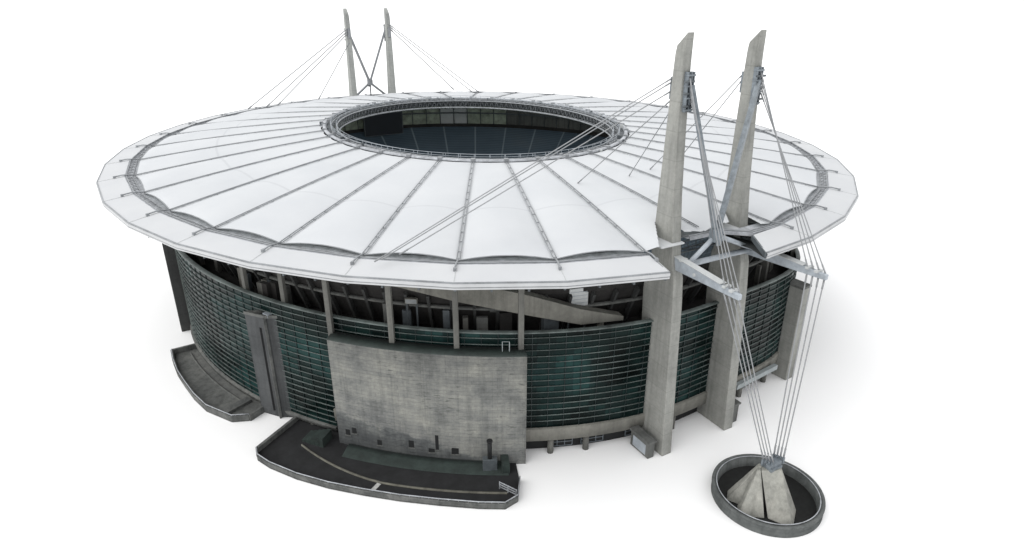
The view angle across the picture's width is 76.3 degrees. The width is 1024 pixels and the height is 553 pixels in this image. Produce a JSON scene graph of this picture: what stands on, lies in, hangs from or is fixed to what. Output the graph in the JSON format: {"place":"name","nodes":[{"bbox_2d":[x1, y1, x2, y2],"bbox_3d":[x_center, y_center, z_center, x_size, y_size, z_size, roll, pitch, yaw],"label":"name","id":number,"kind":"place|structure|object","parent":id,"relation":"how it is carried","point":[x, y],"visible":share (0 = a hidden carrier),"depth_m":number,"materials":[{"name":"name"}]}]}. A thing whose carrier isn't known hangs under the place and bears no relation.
{"place":"outdoors","nodes":[
{"label":"outdoors","id":0,"kind":"place"},
{"bbox_2d":[0,7,1023,552],"bbox_3d":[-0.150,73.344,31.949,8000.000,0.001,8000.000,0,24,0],"label":"ground","id":1,"kind":"structure","parent":0,"point":[906,433],"depth_m":187.57,"materials":[{"name":"white"}]},
{"bbox_2d":[162,243,190,331],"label":"buttress","id":2,"kind":"structure","parent":1,"relation":"on","point":[176,285],"depth_m":162.82,"materials":[{"name":"concrete"}]},
{"bbox_2d":[170,343,264,421],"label":"walled forecourt","id":3,"kind":"structure","parent":1,"relation":"on","point":[209,388],"depth_m":142.25,"materials":[{"name":"concrete"}]},
{"bbox_2d":[243,310,291,418],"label":"service tower","id":4,"kind":"structure","parent":1,"relation":"on","point":[263,335],"depth_m":129.05,"materials":[{"name":"grey concrete"}]},
{"bbox_2d":[247,8,356,109],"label":"roof pylon","id":5,"kind":"object","parent":1,"relation":"on","point":[350,68],"visible":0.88,"depth_m":238.19,"materials":[{"name":"metal"}]},
{"bbox_2d":[255,416,520,509],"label":"walled forecourt","id":6,"kind":"structure","parent":1,"relation":"on","point":[295,447],"depth_m":118.05,"materials":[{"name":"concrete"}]},
{"bbox_2d":[483,438,496,470],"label":"flue box","id":7,"kind":"object","parent":6,"relation":"on","point":[489,462],"visible":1,"depth_m":117.42,"materials":[{"name":"metal"}]},
{"bbox_2d":[327,331,526,463],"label":"concrete wall","id":8,"kind":"structure","parent":1,"relation":"on","point":[438,401],"depth_m":116.79,"materials":[{"name":"concrete"}]},
{"bbox_2d":[383,8,478,92],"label":"roof pylon","id":9,"kind":"object","parent":1,"relation":"on","point":[387,26],"visible":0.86,"depth_m":249.25,"materials":[{"name":"metal"}]},
{"bbox_2d":[351,32,385,95],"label":"steel brace","id":10,"kind":"object","parent":9,"relation":"attached to","point":[369,82],"visible":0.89,"depth_m":250.36,"materials":[{"name":"grey metal"}]},
{"bbox_2d":[96,91,858,453],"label":"stadium building","id":11,"kind":"structure","parent":1,"relation":"on","point":[298,217],"depth_m":124.25,"materials":[{"name":"fabric"}]},
{"bbox_2d":[363,109,403,136],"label":"video screen","id":12,"kind":"object","parent":11,"relation":"hanging from","point":[391,123],"visible":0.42,"depth_m":249.76,"materials":[{"name":"metal"}]},
{"bbox_2d":[405,297,418,325],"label":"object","id":13,"kind":"object","parent":11,"relation":"on","point":[411,300],"visible":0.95,"depth_m":116.04,"materials":[{"name":"metal"}]},
{"bbox_2d":[554,439,572,445],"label":"ground storey window","id":14,"kind":"structure","parent":11,"relation":"in","point":[564,441],"depth_m":124.85,"materials":[{"name":"grey metal"}]},
{"bbox_2d":[567,288,587,328],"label":"equipment cabinet","id":15,"kind":"object","parent":11,"relation":"on","point":[580,296],"visible":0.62,"depth_m":116.16,"materials":[{"name":"metal"}]},
{"bbox_2d":[580,436,602,443],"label":"ground storey window","id":16,"kind":"structure","parent":11,"relation":"in","point":[595,437],"depth_m":125.98,"materials":[{"name":"grey metal"}]},
{"bbox_2d":[771,278,811,379],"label":"buttress","id":17,"kind":"structure","parent":11,"relation":"on","point":[790,321],"depth_m":142.70,"materials":[{"name":"concrete"}]},
{"bbox_2d":[374,32,773,462],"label":"roof pylon","id":18,"kind":"object","parent":1,"relation":"on","point":[662,304],"visible":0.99,"depth_m":107.76,"materials":[{"name":"concrete"}]},
{"bbox_2d":[689,80,761,264],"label":"steel brace","id":19,"kind":"object","parent":18,"relation":"attached to","point":[732,177],"visible":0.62,"depth_m":107.10,"materials":[{"name":"grey metal"}]},
{"bbox_2d":[630,425,656,458],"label":"vent hut","id":20,"kind":"object","parent":1,"relation":"on","point":[642,441],"visible":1,"depth_m":122.51,"materials":[{"name":"concrete"}]},
{"bbox_2d":[732,399,740,422],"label":"vent hut","id":21,"kind":"object","parent":1,"relation":"on","point":[736,405],"visible":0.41,"depth_m":131.40,"materials":[{"name":"concrete"}]},
{"bbox_2d":[650,30,828,456],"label":"roof pylon","id":22,"kind":"object","parent":1,"relation":"on","point":[717,408],"visible":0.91,"depth_m":115.46,"materials":[{"name":"concrete"}]},
{"bbox_2d":[711,454,825,537],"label":"round pit","id":23,"kind":"object","parent":1,"relation":"on","point":[807,496],"visible":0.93,"depth_m":111.48,"materials":[{"name":"concrete"}]},
{"bbox_2d":[727,454,795,523],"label":"cable anchor","id":24,"kind":"object","parent":23,"relation":"on","point":[745,493],"visible":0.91,"depth_m":108.50,"materials":[{"name":"concrete"}]}
]}

